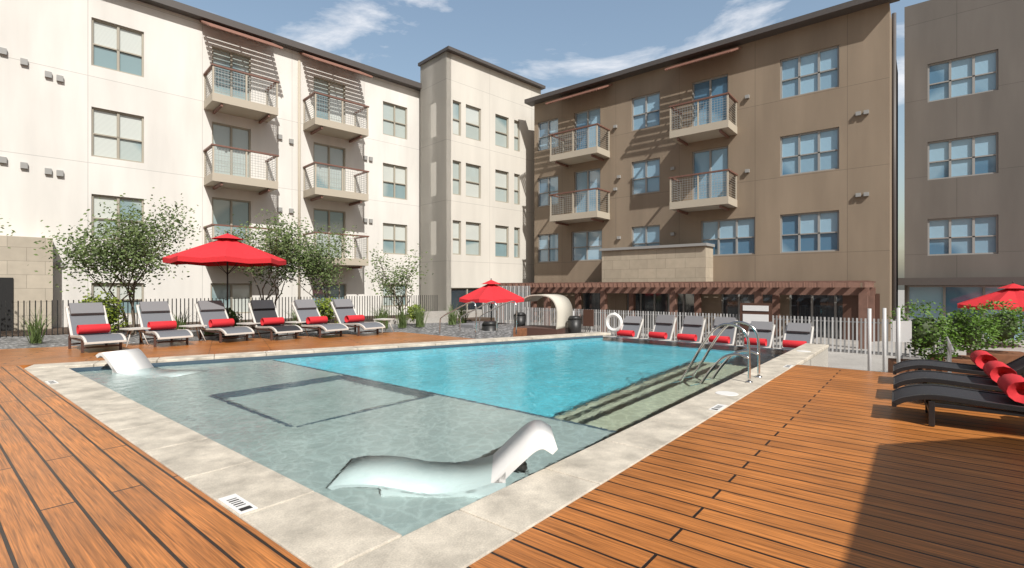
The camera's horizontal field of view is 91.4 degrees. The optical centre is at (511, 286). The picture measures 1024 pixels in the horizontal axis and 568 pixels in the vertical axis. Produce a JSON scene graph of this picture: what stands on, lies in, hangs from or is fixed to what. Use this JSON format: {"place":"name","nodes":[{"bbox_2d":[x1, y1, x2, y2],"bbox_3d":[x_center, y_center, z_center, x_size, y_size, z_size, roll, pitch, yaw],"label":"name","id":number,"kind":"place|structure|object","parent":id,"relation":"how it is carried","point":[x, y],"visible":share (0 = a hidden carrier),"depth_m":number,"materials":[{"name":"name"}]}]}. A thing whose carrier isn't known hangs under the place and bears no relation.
{"place":"outdoors","nodes":[
{"label":"outdoors","id":0,"kind":"place"},
{"bbox_2d":[0,332,471,367],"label":"deck","id":1,"kind":"structure","parent":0,"point":[24,357],"depth_m":11.76,"materials":[{"name":"brown wood"}]},
{"bbox_2d":[65,302,126,352],"bbox_3d":[-9.372,0.886,11.229,1.729,1.029,0.767,0,0,39],"label":"lounger","id":2,"kind":"object","parent":1,"relation":"on","point":[88,323],"visible":1,"depth_m":11.35,"materials":[{"name":"grey fabric"}]},
{"bbox_2d":[136,301,192,346],"bbox_3d":[-8.540,0.886,12.255,1.713,1.029,0.726,0,0,39],"label":"lounger","id":3,"kind":"object","parent":1,"relation":"on","point":[156,317],"visible":0.97,"depth_m":12.39,"materials":[{"name":"grey fabric"}]},
{"bbox_2d":[195,300,253,342],"bbox_3d":[-7.571,0.886,13.128,1.710,1.029,0.720,0,0,35],"label":"lounger","id":4,"kind":"object","parent":1,"relation":"on","point":[212,315],"visible":0.99,"depth_m":13.21,"materials":[{"name":"grey fabric"}]},
{"bbox_2d":[163,231,285,337],"bbox_3d":[-7.954,-0.080,13.965,2.780,2.960,2.780,0,0,39],"label":"umbrella","id":5,"kind":"object","parent":1,"relation":"on","point":[227,249],"visible":0.95,"depth_m":13.38,"materials":[{"name":"red fabric"}]},
{"bbox_2d":[119,318,393,346],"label":"side tables","id":6,"kind":"object","parent":1,"relation":"on","point":[199,326],"visible":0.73,"depth_m":12.84,"materials":[{"name":"brown"}]},
{"bbox_2d":[248,300,302,339],"bbox_3d":[-6.514,0.886,13.707,1.716,1.029,0.732,0,0,39],"label":"lounger","id":7,"kind":"object","parent":1,"relation":"on","point":[264,313],"visible":0.98,"depth_m":13.83,"materials":[{"name":"grey fabric"}]},
{"bbox_2d":[291,299,348,337],"bbox_3d":[-5.489,0.886,14.242,1.710,1.029,0.720,0,0,36],"label":"lounger","id":8,"kind":"object","parent":1,"relation":"on","point":[306,310],"visible":0.98,"depth_m":14.34,"materials":[{"name":"grey fabric"}]},
{"bbox_2d":[330,299,384,335],"bbox_3d":[-4.613,0.886,14.882,1.710,1.029,0.720,0,0,38],"label":"lounger","id":9,"kind":"object","parent":1,"relation":"on","point":[345,312],"visible":0.93,"depth_m":14.98,"materials":[{"name":"grey fabric"}]},
{"bbox_2d":[0,365,1023,567],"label":"deck","id":10,"kind":"structure","parent":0,"point":[801,466],"depth_m":3.33,"materials":[{"name":"brown wood"}]},
{"bbox_2d":[893,360,1016,403],"bbox_3d":[5.613,0.970,5.837,1.840,0.860,0.720,0,0,37],"label":"lounger","id":11,"kind":"object","parent":10,"relation":"on","point":[995,370],"visible":0.73,"depth_m":5.93,"materials":[{"name":"grey"}]},
{"bbox_2d":[888,349,1023,375],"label":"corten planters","id":12,"kind":"object","parent":10,"relation":"on","point":[1005,357],"visible":0.13,"depth_m":10.70,"materials":[{"name":"brown metal"}]},
{"bbox_2d":[887,299,964,360],"bbox_3d":[8.026,0.845,9.677,1.076,1.238,1.167,0,0,-6],"label":"planter shrub","id":13,"kind":"object","parent":12,"relation":"on","point":[926,332],"visible":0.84,"depth_m":9.50,"materials":[{"name":"green plant"}]},
{"bbox_2d":[939,303,1001,352],"bbox_3d":[9.395,0.868,10.280,0.973,1.091,1.033,0,0,39],"label":"planter shrub","id":14,"kind":"object","parent":12,"relation":"on","point":[971,327],"visible":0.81,"depth_m":10.13,"materials":[{"name":"green plant"}]},
{"bbox_2d":[975,299,1023,348],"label":"planter shrub","id":15,"kind":"object","parent":12,"relation":"on","point":[1008,325],"visible":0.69,"depth_m":10.99,"materials":[{"name":"green plant"}]},
{"bbox_2d":[892,374,1023,426],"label":"lounger","id":16,"kind":"object","parent":10,"relation":"on","point":[1011,397],"visible":1,"depth_m":5.00,"materials":[{"name":"grey"}]},
{"bbox_2d":[893,350,1023,383],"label":"lounger","id":17,"kind":"object","parent":10,"relation":"on","point":[979,359],"visible":0.68,"depth_m":6.84,"materials":[{"name":"grey"}]},
{"bbox_2d":[174,0,927,289],"label":"sky","id":18,"kind":"structure","parent":0,"point":[553,44],"materials":[{"name":"blue"}]},
{"bbox_2d":[505,290,1023,371],"bbox_3d":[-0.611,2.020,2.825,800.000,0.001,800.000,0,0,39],"label":"ground terrace","id":19,"kind":"structure","parent":0,"point":[847,360],"depth_m":15.86,"materials":[{"name":"concrete"}]},
{"bbox_2d":[0,235,52,330],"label":"stone portal","id":20,"kind":"object","parent":19,"relation":"on","point":[21,281],"visible":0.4,"depth_m":16.44,"materials":[{"name":"beige stone"}]},
{"bbox_2d":[0,0,419,327],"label":"white building","id":21,"kind":"structure","parent":19,"relation":"on","point":[117,112],"depth_m":19.99,"materials":[{"name":"paint"}]},
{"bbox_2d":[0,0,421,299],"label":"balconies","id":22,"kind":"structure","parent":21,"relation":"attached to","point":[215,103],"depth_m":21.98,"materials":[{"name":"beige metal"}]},
{"bbox_2d":[1,315,494,336],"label":"planting bed","id":23,"kind":"object","parent":19,"relation":"on","point":[9,333],"visible":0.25,"depth_m":17.78,"materials":[{"name":"green plant"}]},
{"bbox_2d":[27,187,211,334],"bbox_3d":[-10.885,-0.756,14.272,4.224,4.355,4.305,0,0,39],"label":"tree","id":24,"kind":"object","parent":23,"relation":"on","point":[130,244],"depth_m":13.99,"materials":[{"name":"green plant"}]},
{"bbox_2d":[0,321,514,348],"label":"rock bed","id":25,"kind":"object","parent":23,"relation":"on","point":[16,342],"visible":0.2,"depth_m":15.21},
{"bbox_2d":[0,218,14,247],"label":"tree","id":26,"kind":"object","parent":25,"relation":"on","point":[3,228],"visible":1,"depth_m":13.14,"materials":[{"name":"green plant"}]},
{"bbox_2d":[78,291,128,332],"bbox_3d":[-11.206,0.709,13.756,1.280,1.289,1.205,0,0,39],"label":"yellow shrub","id":27,"kind":"object","parent":25,"relation":"on","point":[112,313],"visible":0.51,"depth_m":13.71,"materials":[{"name":"green plant"}]},
{"bbox_2d":[215,307,246,330],"bbox_3d":[-8.835,1.027,15.530,0.843,0.786,0.987,0,0,39],"label":"green shrub","id":28,"kind":"object","parent":25,"relation":"on","point":[233,315],"visible":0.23,"depth_m":15.47,"materials":[{"name":"green plant"}]},
{"bbox_2d":[9,299,474,343],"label":"ornamental grass","id":29,"kind":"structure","parent":25,"relation":"on","point":[36,329],"depth_m":17.03,"materials":[{"name":"green plant"}]},
{"bbox_2d":[315,297,337,322],"bbox_3d":[-6.144,0.862,16.585,1.260,1.066,1.176,0,0,39],"label":"yellow shrub","id":30,"kind":"object","parent":25,"relation":"on","point":[323,308],"visible":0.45,"depth_m":16.27,"materials":[{"name":"green plant"}]},
{"bbox_2d":[405,304,424,322],"bbox_3d":[-3.648,0.975,18.642,0.689,0.697,0.985,0,0,9],"label":"yellow shrub","id":31,"kind":"object","parent":25,"relation":"on","point":[411,309],"visible":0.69,"depth_m":18.47,"materials":[{"name":"green plant"}]},
{"bbox_2d":[206,209,326,328],"bbox_3d":[-7.554,-0.547,16.182,4.136,3.919,3.484,0,0,39],"label":"tree","id":32,"kind":"object","parent":23,"relation":"on","point":[285,242],"depth_m":15.96,"materials":[{"name":"green plant"}]},
{"bbox_2d":[267,218,359,322],"bbox_3d":[-6.760,-0.506,17.611,3.264,3.838,3.139,0,0,39],"label":"tree","id":33,"kind":"object","parent":23,"relation":"on","point":[328,267],"depth_m":17.28,"materials":[{"name":"green plant"}]},
{"bbox_2d":[363,243,433,313],"bbox_3d":[-4.234,-0.129,18.949,3.275,3.090,2.653,0,0,39],"label":"tree","id":34,"kind":"object","parent":23,"relation":"on","point":[387,282],"depth_m":19.10,"materials":[{"name":"green plant"}]},
{"bbox_2d":[373,309,481,323],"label":"concrete planter wall","id":35,"kind":"structure","parent":23,"relation":"on","point":[434,316],"depth_m":21.53,"materials":[{"name":"grey concrete"}]},
{"bbox_2d":[69,335,602,370],"bbox_3d":[-0.622,2.100,10.283,9.500,1.300,11.500,0,0,39],"label":"pool tile edge","id":36,"kind":"object","parent":19,"relation":"on","point":[214,360],"visible":0.01,"depth_m":11.07,"materials":[{"name":"tile"}]},
{"bbox_2d":[96,348,152,372],"bbox_3d":[-6.440,1.462,8.922,1.793,0.595,0.651,0,0,16],"label":"pool lounger","id":37,"kind":"object","parent":36,"relation":"on","point":[119,361],"visible":0.41,"depth_m":9.02,"materials":[{"name":"white plastic"}]},
{"bbox_2d":[24,332,828,567],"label":"pool coping","id":38,"kind":"object","parent":36,"relation":"on","point":[309,527],"visible":0.87,"depth_m":3.61,"materials":[{"name":"beige stone"}]},
{"bbox_2d":[680,321,761,383],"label":"pool handrails","id":39,"kind":"object","parent":38,"relation":"attached to","point":[738,352],"visible":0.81,"depth_m":7.71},
{"bbox_2d":[45,350,810,513],"bbox_3d":[-0.560,1.397,9.425,9.284,0.006,11.223,0,0,39],"label":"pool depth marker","id":40,"kind":"object","parent":36,"relation":"on","point":[236,496],"visible":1,"depth_m":3.31,"materials":[{"name":"white tile"}]},
{"bbox_2d":[75,337,790,535],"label":"pool water","id":41,"kind":"structure","parent":36,"relation":"in","point":[404,442],"depth_m":6.37,"materials":[{"name":"blue liquid"}]},
{"bbox_2d":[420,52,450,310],"bbox_3d":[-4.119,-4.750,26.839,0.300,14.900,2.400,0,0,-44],"label":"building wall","id":42,"kind":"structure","parent":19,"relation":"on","point":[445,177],"depth_m":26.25,"materials":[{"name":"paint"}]},
{"bbox_2d":[0,286,953,372],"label":"picket fence","id":43,"kind":"object","parent":19,"relation":"on","point":[523,306],"visible":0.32,"depth_m":17.39,"materials":[{"name":"grey"}]},
{"bbox_2d":[439,301,516,336],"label":"stair rails","id":44,"kind":"object","parent":19,"relation":"on","point":[476,308],"visible":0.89,"depth_m":14.70,"materials":[{"name":"silver metal"}]},
{"bbox_2d":[420,51,540,321],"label":"corner tower","id":45,"kind":"structure","parent":19,"relation":"on","point":[491,232],"depth_m":27.51,"materials":[{"name":"paint"}]},
{"bbox_2d":[418,46,545,89],"bbox_3d":[-1.568,-12.280,29.164,7.400,0.160,2.800,0,0,-44],"label":"tower cap","id":46,"kind":"object","parent":45,"relation":"on","point":[464,55],"visible":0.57,"depth_m":27.40,"materials":[{"name":"brown"}]},
{"bbox_2d":[459,278,523,320],"bbox_3d":[-0.822,0.840,19.712,2.503,2.360,2.503,0,0,39],"label":"umbrella","id":47,"kind":"object","parent":19,"relation":"on","point":[491,290],"visible":0.8,"depth_m":19.00,"materials":[{"name":"red fabric"}]},
{"bbox_2d":[459,321,526,336],"bbox_3d":[-0.740,1.670,18.273,2.082,0.700,1.867,0,0,28],"label":"outdoor seating","id":48,"kind":"object","parent":19,"relation":"on","point":[521,331],"visible":0.22,"depth_m":17.89,"materials":[{"name":"brown"}]},
{"bbox_2d":[482,312,580,333],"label":"planters","id":49,"kind":"object","parent":19,"relation":"on","point":[574,324],"visible":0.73,"depth_m":19.39,"materials":[{"name":"black metal"}]},
{"bbox_2d":[517,294,572,335],"bbox_3d":[1.273,1.110,20.192,1.925,1.621,1.500,0,0,29],"label":"daybed cabana","id":50,"kind":"object","parent":19,"relation":"on","point":[563,306],"visible":0.88,"depth_m":19.64,"materials":[{"name":"white fabric"}]},
{"bbox_2d":[605,312,622,335],"bbox_3d":[3.493,1.445,17.087,0.670,1.150,0.164,0,0,39],"label":"life ring","id":51,"kind":"object","parent":19,"relation":"on","point":[615,315],"visible":0.99,"depth_m":17.07,"materials":[{"name":"white plastic"}]},
{"bbox_2d":[611,316,643,338],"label":"lounger","id":52,"kind":"object","parent":19,"relation":"on","point":[631,327],"visible":0.61,"depth_m":17.21,"materials":[{"name":"grey fabric"}]},
{"bbox_2d":[640,315,676,340],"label":"lounger","id":53,"kind":"object","parent":19,"relation":"on","point":[664,327],"visible":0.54,"depth_m":16.41,"materials":[{"name":"grey fabric"}]},
{"bbox_2d":[496,280,875,348],"bbox_3d":[6.377,1.248,22.397,15.900,2.905,4.000,0,0,39],"label":"pergola","id":54,"kind":"object","parent":19,"relation":"on","point":[866,292],"visible":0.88,"depth_m":19.88,"materials":[{"name":"brown wood"}]},
{"bbox_2d":[599,243,714,281],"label":"wall","id":55,"kind":"structure","parent":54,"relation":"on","point":[692,262],"depth_m":23.05,"materials":[{"name":"beige stone"}]},
{"bbox_2d":[675,316,705,342],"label":"lounger","id":56,"kind":"object","parent":19,"relation":"on","point":[692,329],"visible":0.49,"depth_m":15.75,"materials":[{"name":"grey fabric"}]},
{"bbox_2d":[534,2,897,340],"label":"brown building","id":57,"kind":"structure","parent":19,"relation":"on","point":[808,148],"depth_m":21.49,"materials":[{"name":"paint"}]},
{"bbox_2d":[524,0,899,320],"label":"brown building balconies","id":58,"kind":"structure","parent":57,"relation":"attached to","point":[727,128],"depth_m":22.06,"materials":[{"name":"beige metal"}]},
{"bbox_2d":[705,317,737,345],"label":"lounger","id":59,"kind":"object","parent":19,"relation":"on","point":[727,336],"visible":0.45,"depth_m":15.11,"materials":[{"name":"grey"}]},
{"bbox_2d":[573,294,879,341],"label":"signs","id":60,"kind":"object","parent":19,"relation":"on","point":[749,312],"visible":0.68,"depth_m":18.50,"materials":[{"name":"white"}]},
{"bbox_2d":[739,321,774,347],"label":"lounger","id":61,"kind":"object","parent":19,"relation":"on","point":[765,331],"visible":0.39,"depth_m":14.56,"materials":[{"name":"grey"}]},
{"bbox_2d":[776,322,813,349],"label":"lounger","id":62,"kind":"object","parent":19,"relation":"on","point":[796,335],"visible":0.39,"depth_m":13.98,"materials":[{"name":"grey"}]},
{"bbox_2d":[867,308,911,371],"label":"gate posts","id":63,"kind":"object","parent":19,"relation":"on","point":[901,331],"visible":0.71,"depth_m":9.46,"materials":[{"name":"grey metal"}]},
{"bbox_2d":[904,0,1023,339],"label":"grey building","id":64,"kind":"structure","parent":19,"relation":"on","point":[963,138],"depth_m":19.96,"materials":[{"name":"paint"}]},
{"bbox_2d":[898,277,1023,284],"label":"ledge","id":65,"kind":"object","parent":64,"relation":"attached to","point":[967,281],"visible":1,"depth_m":19.52,"materials":[{"name":"grey"}]},
{"bbox_2d":[957,282,1023,345],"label":"umbrella","id":66,"kind":"object","parent":19,"relation":"on","point":[1013,292],"visible":0.59,"depth_m":16.58,"materials":[{"name":"red fabric"}]},
{"bbox_2d":[802,348,827,366],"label":"low wall","id":67,"kind":"structure","parent":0,"point":[820,359],"depth_m":11.24,"materials":[{"name":"beige concrete"}]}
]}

